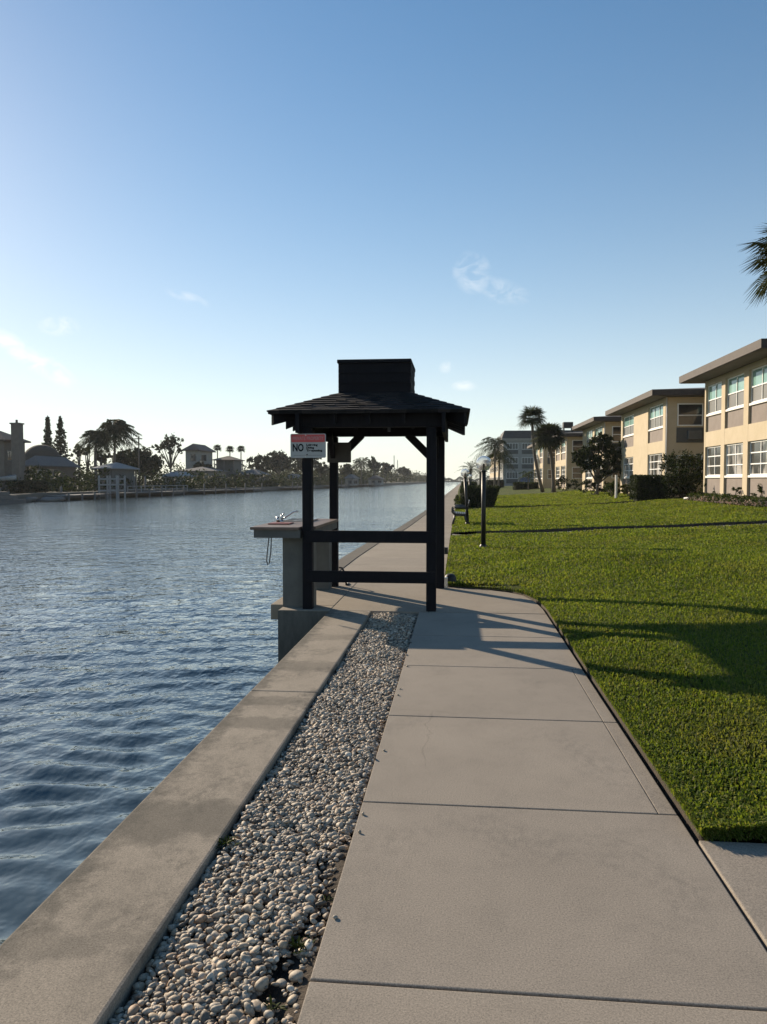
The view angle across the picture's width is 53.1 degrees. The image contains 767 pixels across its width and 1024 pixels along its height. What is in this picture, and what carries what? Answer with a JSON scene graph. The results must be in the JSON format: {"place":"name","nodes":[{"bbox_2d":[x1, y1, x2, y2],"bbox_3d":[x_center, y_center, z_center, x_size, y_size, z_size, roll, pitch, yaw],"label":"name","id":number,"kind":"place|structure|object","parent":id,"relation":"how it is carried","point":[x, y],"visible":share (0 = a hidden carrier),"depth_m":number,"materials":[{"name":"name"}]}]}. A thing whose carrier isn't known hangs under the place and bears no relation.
{"place":"outdoors","nodes":[
{"label":"outdoors","id":0,"kind":"place"},
{"bbox_2d":[0,488,25,503],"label":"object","id":1,"kind":"structure","parent":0,"point":[11,498],"depth_m":81.47,"materials":[{"name":"concrete"}]},
{"bbox_2d":[10,481,425,493],"bbox_3d":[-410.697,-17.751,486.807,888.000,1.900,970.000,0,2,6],"label":"bank","id":2,"kind":"structure","parent":0,"point":[157,489],"depth_m":122.34,"materials":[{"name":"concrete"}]},
{"bbox_2d":[0,474,15,491],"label":"awning","id":3,"kind":"object","parent":2,"relation":"on","point":[8,478],"visible":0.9,"depth_m":94.50,"materials":[{"name":"grey fabric"}]},
{"bbox_2d":[0,420,30,488],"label":"house","id":4,"kind":"structure","parent":2,"relation":"on","point":[12,453],"depth_m":103.11,"materials":[{"name":"grey paint"}]},
{"bbox_2d":[16,479,48,492],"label":"box hedge","id":5,"kind":"object","parent":2,"relation":"on","point":[32,485],"visible":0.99,"depth_m":96.80,"materials":[{"name":"green plant"}]},
{"bbox_2d":[25,445,60,460],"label":"thatched hut","id":6,"kind":"object","parent":2,"relation":"on","point":[39,450],"visible":0.52,"depth_m":140.30,"materials":[{"name":"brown plant"}]},
{"bbox_2d":[41,415,52,446],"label":"pine tree","id":7,"kind":"object","parent":2,"relation":"on","point":[47,438],"visible":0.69,"depth_m":156.56,"materials":[{"name":"green plant"}]},
{"bbox_2d":[25,456,80,486],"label":"house","id":8,"kind":"structure","parent":2,"relation":"on","point":[67,467],"depth_m":126.28,"materials":[{"name":"grey tile"}]},
{"bbox_2d":[51,416,72,458],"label":"pine tree","id":9,"kind":"object","parent":2,"relation":"on","point":[59,443],"visible":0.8,"depth_m":148.00,"materials":[{"name":"green plant"}]},
{"bbox_2d":[73,444,82,481],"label":"tree","id":10,"kind":"object","parent":2,"relation":"on","point":[77,452],"visible":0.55,"depth_m":155.88,"materials":[{"name":"green plant"}]},
{"bbox_2d":[80,447,90,470],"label":"tree","id":11,"kind":"object","parent":2,"relation":"on","point":[88,459],"visible":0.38,"depth_m":145.80,"materials":[{"name":"green plant"}]},
{"bbox_2d":[74,428,113,487],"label":"coconut palm","id":12,"kind":"object","parent":2,"relation":"on","point":[92,435],"visible":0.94,"depth_m":126.06,"materials":[{"name":"green plant"}]},
{"bbox_2d":[97,450,112,465],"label":"tree","id":13,"kind":"object","parent":2,"relation":"on","point":[101,459],"visible":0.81,"depth_m":143.31,"materials":[{"name":"green plant"}]},
{"bbox_2d":[91,462,139,490],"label":"pavilion","id":14,"kind":"structure","parent":2,"relation":"on","point":[117,469],"depth_m":122.06,"materials":[{"name":"grey wood"}]},
{"bbox_2d":[90,419,146,462],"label":"coconut palm","id":15,"kind":"object","parent":2,"relation":"on","point":[117,429],"visible":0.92,"depth_m":127.43,"materials":[{"name":"green plant"}]},
{"bbox_2d":[112,448,135,466],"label":"tree","id":16,"kind":"object","parent":2,"relation":"on","point":[122,458],"visible":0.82,"depth_m":138.10,"materials":[{"name":"plant"}]},
{"bbox_2d":[134,438,141,486],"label":"utility pole","id":17,"kind":"object","parent":2,"relation":"on","point":[138,461],"visible":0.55,"depth_m":132.39,"materials":[{"name":"brown wood"}]},
{"bbox_2d":[127,446,165,486],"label":"tree","id":18,"kind":"object","parent":2,"relation":"on","point":[148,462],"visible":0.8,"depth_m":143.86,"materials":[{"name":"green plant"}]},
{"bbox_2d":[150,433,183,471],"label":"tree","id":19,"kind":"object","parent":2,"relation":"on","point":[168,444],"visible":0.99,"depth_m":169.60,"materials":[{"name":"green plant"}]},
{"bbox_2d":[161,471,193,486],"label":"house","id":20,"kind":"structure","parent":2,"relation":"on","point":[174,474],"depth_m":155.08,"materials":[{"name":"metal"}]},
{"bbox_2d":[0,453,369,492],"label":"undergrowth","id":21,"kind":"object","parent":2,"relation":"on","point":[89,482],"visible":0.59,"depth_m":141.20,"materials":[{"name":"green plant"}]},
{"bbox_2d":[182,444,215,468],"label":"house","id":22,"kind":"structure","parent":2,"relation":"on","point":[195,453],"depth_m":190.30,"materials":[{"name":"grey paint"}]},
{"bbox_2d":[177,467,227,485],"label":"house","id":23,"kind":"structure","parent":2,"relation":"on","point":[210,471],"depth_m":176.81,"materials":[{"name":"grey tile"}]},
{"bbox_2d":[192,462,215,468],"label":"tree","id":24,"kind":"object","parent":2,"relation":"on","point":[197,464],"visible":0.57,"depth_m":187.12,"materials":[{"name":"plant"}]},
{"bbox_2d":[0,481,447,501],"bbox_3d":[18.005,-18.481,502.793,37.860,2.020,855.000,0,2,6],"label":"seawall","id":25,"kind":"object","parent":2,"relation":"on","point":[38,495],"visible":0.3,"depth_m":125.31,"materials":[{"name":"concrete"}]},
{"bbox_2d":[212,456,244,483],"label":"house","id":26,"kind":"structure","parent":2,"relation":"on","point":[225,463],"depth_m":189.64,"materials":[{"name":"white paint"}]},
{"bbox_2d":[236,469,270,485],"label":"boathouse","id":27,"kind":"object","parent":2,"relation":"on","point":[256,471],"visible":0.31,"depth_m":191.25,"materials":[{"name":"grey wood"}]},
{"bbox_2d":[246,453,270,472],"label":"tree","id":28,"kind":"object","parent":2,"relation":"on","point":[258,459],"visible":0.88,"depth_m":228.24,"materials":[{"name":"green plant"}]},
{"bbox_2d":[264,450,296,478],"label":"tree","id":29,"kind":"object","parent":2,"relation":"on","point":[280,461],"visible":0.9,"depth_m":242.34,"materials":[{"name":"green plant"}]},
{"bbox_2d":[289,456,321,472],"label":"tree","id":30,"kind":"object","parent":2,"relation":"on","point":[299,463],"visible":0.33,"depth_m":251.41,"materials":[{"name":"green plant"}]},
{"bbox_2d":[314,461,328,482],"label":"tree","id":31,"kind":"object","parent":2,"relation":"on","point":[321,469],"visible":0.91,"depth_m":256.87,"materials":[{"name":"green plant"}]},
{"bbox_2d":[340,463,352,475],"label":"tree","id":32,"kind":"object","parent":2,"relation":"on","point":[348,468],"visible":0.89,"depth_m":276.24,"materials":[{"name":"green plant"}]},
{"bbox_2d":[343,474,359,485],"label":"house","id":33,"kind":"structure","parent":2,"relation":"on","point":[353,479],"depth_m":264.24,"materials":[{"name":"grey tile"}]},
{"bbox_2d":[215,464,489,482],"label":"woods","id":34,"kind":"object","parent":2,"relation":"on","point":[391,476],"visible":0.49,"depth_m":401.12,"materials":[{"name":"green plant"}]},
{"bbox_2d":[367,456,380,474],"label":"tree","id":35,"kind":"object","parent":2,"relation":"on","point":[375,464],"visible":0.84,"depth_m":330.67,"materials":[{"name":"green plant"}]},
{"bbox_2d":[367,475,383,484],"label":"house","id":36,"kind":"structure","parent":2,"relation":"on","point":[376,480],"depth_m":301.56,"materials":[{"name":"grey tile"}]},
{"bbox_2d":[380,462,393,482],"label":"tree","id":37,"kind":"object","parent":2,"relation":"on","point":[387,465],"visible":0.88,"depth_m":380.03,"materials":[{"name":"green plant"}]},
{"bbox_2d":[395,466,411,482],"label":"tree","id":38,"kind":"object","parent":2,"relation":"on","point":[405,471],"visible":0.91,"depth_m":478.84,"materials":[{"name":"green plant"}]},
{"bbox_2d":[0,482,460,944],"bbox_3d":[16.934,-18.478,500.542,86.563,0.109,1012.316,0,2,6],"label":"water","id":39,"kind":"structure","parent":0,"point":[138,649],"depth_m":11.86,"materials":[{"name":"blue liquid"}]},
{"bbox_2d":[36,497,65,501],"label":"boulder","id":40,"kind":"object","parent":39,"relation":"in","point":[51,499],"visible":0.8,"depth_m":87.62,"materials":[{"name":"grey stone"}]},
{"bbox_2d":[43,492,110,500],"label":"dock","id":41,"kind":"object","parent":39,"relation":"in","point":[82,495],"visible":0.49,"depth_m":94.82,"materials":[{"name":"grey wood"}]},
{"bbox_2d":[98,476,125,497],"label":"lift","id":42,"kind":"object","parent":39,"relation":"in","point":[109,485],"visible":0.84,"depth_m":102.99,"materials":[{"name":"white paint"}]},
{"bbox_2d":[111,485,187,496],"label":"dock","id":43,"kind":"object","parent":39,"relation":"in","point":[161,491],"visible":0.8,"depth_m":116.23,"materials":[{"name":"grey wood"}]},
{"bbox_2d":[188,483,262,493],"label":"dock","id":44,"kind":"object","parent":39,"relation":"in","point":[226,489],"visible":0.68,"depth_m":141.51,"materials":[{"name":"grey wood"}]},
{"bbox_2d":[108,612,417,1023],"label":"gravel","id":45,"kind":"structure","parent":0,"point":[327,740],"depth_m":3.21,"materials":[{"name":"grey gravel"}]},
{"bbox_2d":[216,835,242,848],"bbox_3d":[-0.702,1.454,3.394,0.124,0.030,0.110,-2,3,-39],"label":"weed","id":46,"kind":"object","parent":45,"relation":"on","point":[228,840],"visible":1,"depth_m":3.39,"materials":[{"name":"green plant"}]},
{"bbox_2d":[263,995,287,1010],"bbox_3d":[-0.333,1.510,2.356,0.054,0.026,0.077,-2,3,-36],"label":"weed","id":47,"kind":"object","parent":45,"relation":"on","point":[268,1005],"visible":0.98,"depth_m":2.36,"materials":[{"name":"green plant"}]},
{"bbox_2d":[288,935,316,953],"bbox_3d":[-0.291,1.495,2.657,0.087,0.030,0.108,1,3,26],"label":"weed","id":48,"kind":"object","parent":45,"relation":"on","point":[298,944],"visible":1,"depth_m":2.66,"materials":[{"name":"green plant"}]},
{"bbox_2d":[351,457,373,483],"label":"bushy palm","id":49,"kind":"object","parent":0,"point":[362,465],"visible":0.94,"depth_m":281.04,"materials":[{"name":"green plant"}]},
{"bbox_2d":[0,0,766,480],"label":"sky","id":50,"kind":"structure","parent":0,"point":[208,207],"materials":[{"name":"blue"}]},
{"bbox_2d":[341,481,463,575],"bbox_3d":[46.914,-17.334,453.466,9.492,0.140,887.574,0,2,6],"label":"sidewalk","id":51,"kind":"structure","parent":0,"point":[406,557],"depth_m":16.46,"materials":[{"name":"concrete"}]},
{"bbox_2d":[331,583,545,615],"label":"paved slab","id":52,"kind":"structure","parent":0,"point":[403,598],"depth_m":10.19,"materials":[{"name":"concrete"}]},
{"bbox_2d":[267,358,469,610],"bbox_3d":[-0.076,-0.411,10.398,2.444,3.150,2.460,0,2,6],"label":"gazebo","id":53,"kind":"object","parent":52,"relation":"on","point":[376,398],"visible":0.99,"depth_m":9.41,"materials":[{"name":"wood"}]},
{"bbox_2d":[290,434,325,457],"bbox_3d":[-0.915,-0.807,9.362,0.437,0.293,0.051,0,2,6],"label":"sign","id":54,"kind":"object","parent":53,"relation":"attached to","point":[307,445],"visible":1,"depth_m":9.34,"materials":[{"name":"white metal"}]},
{"bbox_2d":[327,442,350,462],"bbox_3d":[-0.656,-0.879,11.360,0.357,0.298,0.030,0,2,6],"label":"sign","id":55,"kind":"object","parent":53,"relation":"attached to","point":[342,452],"visible":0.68,"depth_m":11.35,"materials":[{"name":"brown metal"}]},
{"bbox_2d":[297,612,766,1023],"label":"sidewalk","id":56,"kind":"structure","parent":0,"point":[524,848],"depth_m":3.12,"materials":[{"name":"concrete"}]},
{"bbox_2d":[444,486,766,846],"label":"lawn","id":57,"kind":"structure","parent":0,"point":[667,793],"depth_m":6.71,"materials":[{"name":"plant"}]},
{"bbox_2d":[445,573,455,583],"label":"rubber dome","id":58,"kind":"structure","parent":57,"relation":"on","point":[451,577],"depth_m":11.56,"materials":[{"name":"black rubber"}]},
{"bbox_2d":[451,500,469,525],"bbox_3d":[2.718,0.020,27.089,0.635,0.869,1.520,0,2,6],"label":"bench","id":59,"kind":"object","parent":57,"relation":"on","point":[454,513],"visible":0.9,"depth_m":26.38,"materials":[{"name":"metal"}]},
{"bbox_2d":[461,469,469,523],"bbox_3d":[2.810,-0.503,26.458,0.310,1.970,0.299,-2,3,-35],"label":"lamp post","id":60,"kind":"object","parent":57,"relation":"on","point":[464,473],"visible":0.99,"depth_m":26.40,"materials":[{"name":"black metal"}]},
{"bbox_2d":[454,461,480,480],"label":"date palm","id":61,"kind":"object","parent":57,"relation":"on","point":[471,470],"visible":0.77,"depth_m":123.85,"materials":[{"name":"green plant"}]},
{"bbox_2d":[459,484,500,507],"bbox_3d":[5.302,-0.852,42.254,2.270,1.373,1.992,0,2,6],"label":"box hedge","id":62,"kind":"object","parent":57,"relation":"on","point":[474,494],"visible":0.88,"depth_m":41.49,"materials":[{"name":"green plant"}]},
{"bbox_2d":[476,456,491,546],"bbox_3d":[2.238,-0.200,17.171,0.344,2.109,0.344,0,2,6],"label":"lamp post","id":63,"kind":"object","parent":57,"relation":"on","point":[483,464],"visible":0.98,"depth_m":17.12,"materials":[{"name":"black metal"}]},
{"bbox_2d":[468,436,514,484],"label":"queen palm","id":64,"kind":"object","parent":57,"relation":"on","point":[498,444],"visible":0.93,"depth_m":110.46,"materials":[{"name":"green plant"}]},
{"bbox_2d":[486,479,503,486],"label":"box hedge","id":65,"kind":"object","parent":57,"relation":"on","point":[489,482],"visible":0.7,"depth_m":126.78,"materials":[{"name":"green plant"}]},
{"bbox_2d":[487,451,515,486],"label":"queen palm","id":66,"kind":"object","parent":57,"relation":"on","point":[501,461],"visible":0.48,"depth_m":116.33,"materials":[{"name":"green plant"}]},
{"bbox_2d":[513,482,538,489],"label":"box hedge","id":67,"kind":"object","parent":57,"relation":"on","point":[520,486],"visible":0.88,"depth_m":94.76,"materials":[{"name":"green plant"}]},
{"bbox_2d":[518,470,536,489],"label":"palm","id":68,"kind":"object","parent":57,"relation":"on","point":[528,474],"visible":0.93,"depth_m":90.60,"materials":[{"name":"green plant"}]},
{"bbox_2d":[516,405,546,491],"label":"sabal palm","id":69,"kind":"object","parent":57,"relation":"on","point":[534,421],"visible":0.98,"depth_m":74.49,"materials":[{"name":"green plant"}]},
{"bbox_2d":[527,443,554,487],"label":"apartment building","id":70,"kind":"structure","parent":57,"relation":"on","point":[543,460],"depth_m":98.85,"materials":[{"name":"beige paint"}]},
{"bbox_2d":[529,422,567,491],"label":"sabal palm","id":71,"kind":"object","parent":57,"relation":"on","point":[547,438],"visible":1,"depth_m":70.06,"materials":[{"name":"green plant"}]},
{"bbox_2d":[555,475,578,490],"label":"shrub","id":72,"kind":"object","parent":57,"relation":"on","point":[562,481],"visible":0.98,"depth_m":72.47,"materials":[{"name":"green plant"}]},
{"bbox_2d":[555,432,582,488],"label":"apartment building","id":73,"kind":"structure","parent":57,"relation":"on","point":[565,466],"depth_m":80.24,"materials":[{"name":"beige paint"}]},
{"bbox_2d":[562,422,572,432],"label":"rooftop unit","id":74,"kind":"object","parent":73,"relation":"on","point":[567,424],"visible":0.78,"depth_m":83.61,"materials":[{"name":"black paint"}]},
{"bbox_2d":[572,467,581,478],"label":"window","id":75,"kind":"structure","parent":73,"relation":"in","point":[576,471],"depth_m":80.20,"materials":[{"name":"grey glass"}]},
{"bbox_2d":[572,440,582,451],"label":"window","id":76,"kind":"structure","parent":73,"relation":"in","point":[576,444],"depth_m":80.08,"materials":[{"name":"grey glass"}]},
{"bbox_2d":[578,480,608,494],"bbox_3d":[15.025,-1.751,54.839,2.415,1.179,1.296,0,2,6],"label":"shrub","id":77,"kind":"object","parent":57,"relation":"on","point":[587,482],"visible":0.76,"depth_m":54.64,"materials":[{"name":"plant"}]},
{"bbox_2d":[570,432,621,494],"bbox_3d":[15.148,-3.372,53.602,3.968,4.574,2.514,0,2,-10],"label":"tree","id":78,"kind":"object","parent":57,"relation":"on","point":[592,450],"visible":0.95,"depth_m":53.47,"materials":[{"name":"green plant"}]},
{"bbox_2d":[571,416,620,491],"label":"apartment building","id":79,"kind":"structure","parent":57,"relation":"on","point":[593,426],"depth_m":59.62,"materials":[{"name":"beige paint"}]},
{"bbox_2d":[612,426,620,441],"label":"window","id":80,"kind":"structure","parent":79,"relation":"in","point":[616,430],"depth_m":59.35,"materials":[{"name":"grey glass"}]},
{"bbox_2d":[603,480,619,496],"bbox_3d":[13.945,-1.406,46.869,1.085,1.158,0.804,1,3,19],"label":"shrub","id":81,"kind":"object","parent":57,"relation":"on","point":[610,487],"visible":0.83,"depth_m":46.74,"materials":[{"name":"green plant"}]},
{"bbox_2d":[620,483,629,494],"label":"shrub","id":82,"kind":"object","parent":57,"relation":"on","point":[625,489],"visible":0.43,"depth_m":46.73,"materials":[{"name":"green plant"}]},
{"bbox_2d":[628,474,667,500],"bbox_3d":[14.017,-1.306,40.698,1.852,1.470,1.737,0,2,6],"label":"box hedge","id":83,"kind":"object","parent":57,"relation":"on","point":[642,487],"visible":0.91,"depth_m":40.08,"materials":[{"name":"green plant"}]},
{"bbox_2d":[605,388,704,496],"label":"apartment building","id":84,"kind":"structure","parent":57,"relation":"on","point":[656,424],"depth_m":43.08,"materials":[{"name":"beige paint"}]},
{"bbox_2d":[622,457,632,478],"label":"window","id":85,"kind":"structure","parent":84,"relation":"in","point":[628,462],"depth_m":51.49,"materials":[{"name":"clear glass"}]},
{"bbox_2d":[623,414,633,437],"bbox_3d":[16.323,-5.700,50.989,0.130,1.380,3.330,0,2,6],"label":"window","id":86,"kind":"structure","parent":84,"relation":"in","point":[629,420],"depth_m":51.14,"materials":[{"name":"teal glass"}]},
{"bbox_2d":[648,403,662,430],"bbox_3d":[15.635,-5.404,43.929,0.130,1.380,3.330,0,2,6],"label":"window","id":87,"kind":"structure","parent":84,"relation":"in","point":[656,412],"depth_m":44.16,"materials":[{"name":"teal glass"}]},
{"bbox_2d":[649,453,661,474],"bbox_3d":[15.670,-2.677,44.040,0.060,1.300,3.330,0,2,6],"label":"window","id":88,"kind":"structure","parent":84,"relation":"in","point":[654,459],"depth_m":44.35,"materials":[{"name":"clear glass"}]},
{"bbox_2d":[677,403,702,425],"bbox_3d":[16.627,-5.277,41.618,1.350,1.220,0.060,0,2,6],"label":"window","id":89,"kind":"structure","parent":84,"relation":"in","point":[688,414],"depth_m":41.63,"materials":[{"name":"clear glass"}]},
{"bbox_2d":[658,449,703,497],"bbox_3d":[15.314,-1.902,39.271,2.522,2.644,2.672,0,2,6],"label":"bush","id":90,"kind":"object","parent":57,"relation":"on","point":[684,482],"visible":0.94,"depth_m":38.91,"materials":[{"name":"green plant"}]},
{"bbox_2d":[679,338,766,496],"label":"apartment building","id":91,"kind":"structure","parent":57,"relation":"on","point":[735,433],"depth_m":31.10,"materials":[{"name":"beige paint"}]},
{"bbox_2d":[705,446,720,477],"bbox_3d":[14.657,-2.211,34.017,0.130,1.390,2.060,0,2,6],"label":"window","id":92,"kind":"structure","parent":91,"relation":"in","point":[713,453],"depth_m":34.26,"materials":[{"name":"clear glass"}]},
{"bbox_2d":[706,381,721,416],"bbox_3d":[14.657,-4.984,33.900,0.130,1.380,2.060,0,2,6],"label":"window","id":93,"kind":"structure","parent":91,"relation":"in","point":[715,390],"depth_m":34.09,"materials":[{"name":"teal glass"}]},
{"bbox_2d":[724,443,742,477],"bbox_3d":[14.408,-2.104,31.466,0.130,1.390,2.130,0,2,6],"label":"window","id":94,"kind":"structure","parent":91,"relation":"in","point":[734,452],"depth_m":31.65,"materials":[{"name":"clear glass"}]},
{"bbox_2d":[725,373,743,411],"bbox_3d":[14.408,-4.877,31.350,0.130,1.380,2.130,0,2,6],"label":"window","id":95,"kind":"structure","parent":91,"relation":"in","point":[735,392],"depth_m":31.48,"materials":[{"name":"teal glass"}]},
{"bbox_2d":[748,440,766,477],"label":"window","id":96,"kind":"structure","parent":91,"relation":"in","point":[758,449],"depth_m":29.12,"materials":[{"name":"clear glass"}]},
{"bbox_2d":[749,364,766,405],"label":"window","id":97,"kind":"structure","parent":91,"relation":"in","point":[758,375],"depth_m":29.06,"materials":[{"name":"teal glass"}]},
{"bbox_2d":[686,492,766,507],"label":"ground cover","id":98,"kind":"object","parent":57,"relation":"on","point":[741,498],"visible":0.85,"depth_m":29.99,"materials":[{"name":"green plant"}]},
{"bbox_2d":[687,496,766,506],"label":"flower bed","id":99,"kind":"object","parent":57,"relation":"on","point":[745,504],"visible":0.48,"depth_m":29.72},
{"bbox_2d":[738,223,766,308],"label":"sabal palm","id":100,"kind":"object","parent":57,"relation":"on","point":[762,261],"visible":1,"depth_m":21.35,"materials":[{"name":"green plant"}]},
{"bbox_2d":[699,841,766,950],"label":"sidewalk","id":101,"kind":"structure","parent":0,"point":[739,869],"depth_m":3.11,"materials":[{"name":"concrete"}]},
{"label":"land","id":102,"kind":"structure","parent":0,"visible":0},
{"bbox_2d":[487,450,498,479],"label":"apartment building","id":103,"kind":"structure","parent":102,"relation":"on","point":[491,474],"depth_m":209.06,"materials":[{"name":"beige paint"}]},
{"bbox_2d":[499,430,582,485],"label":"apartment building","id":104,"kind":"structure","parent":102,"relation":"on","point":[518,442],"depth_m":147.81,"materials":[{"name":"grey paint"}]},
{"bbox_2d":[506,472,517,478],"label":"window","id":105,"kind":"structure","parent":104,"relation":"in","point":[509,475],"depth_m":148.12,"materials":[{"name":"grey glass"}]},
{"bbox_2d":[522,457,532,463],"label":"window","id":106,"kind":"structure","parent":104,"relation":"in","point":[525,460],"depth_m":147.68,"materials":[{"name":"grey glass"}]},
{"label":"ground","id":107,"kind":"structure","parent":0,"visible":0},
{"bbox_2d":[0,483,460,1023],"bbox_3d":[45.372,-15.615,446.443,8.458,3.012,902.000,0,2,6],"label":"seawall","id":108,"kind":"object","parent":107,"relation":"on","point":[81,942],"visible":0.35,"depth_m":3.26,"materials":[{"name":"concrete"}]},
{"bbox_2d":[250,510,337,606],"bbox_3d":[-1.153,0.568,10.474,0.780,1.189,2.120,0,2,6],"label":"cleaning counter","id":109,"kind":"object","parent":108,"relation":"on","point":[290,535],"visible":0.81,"depth_m":9.64,"materials":[{"name":"grey concrete"}]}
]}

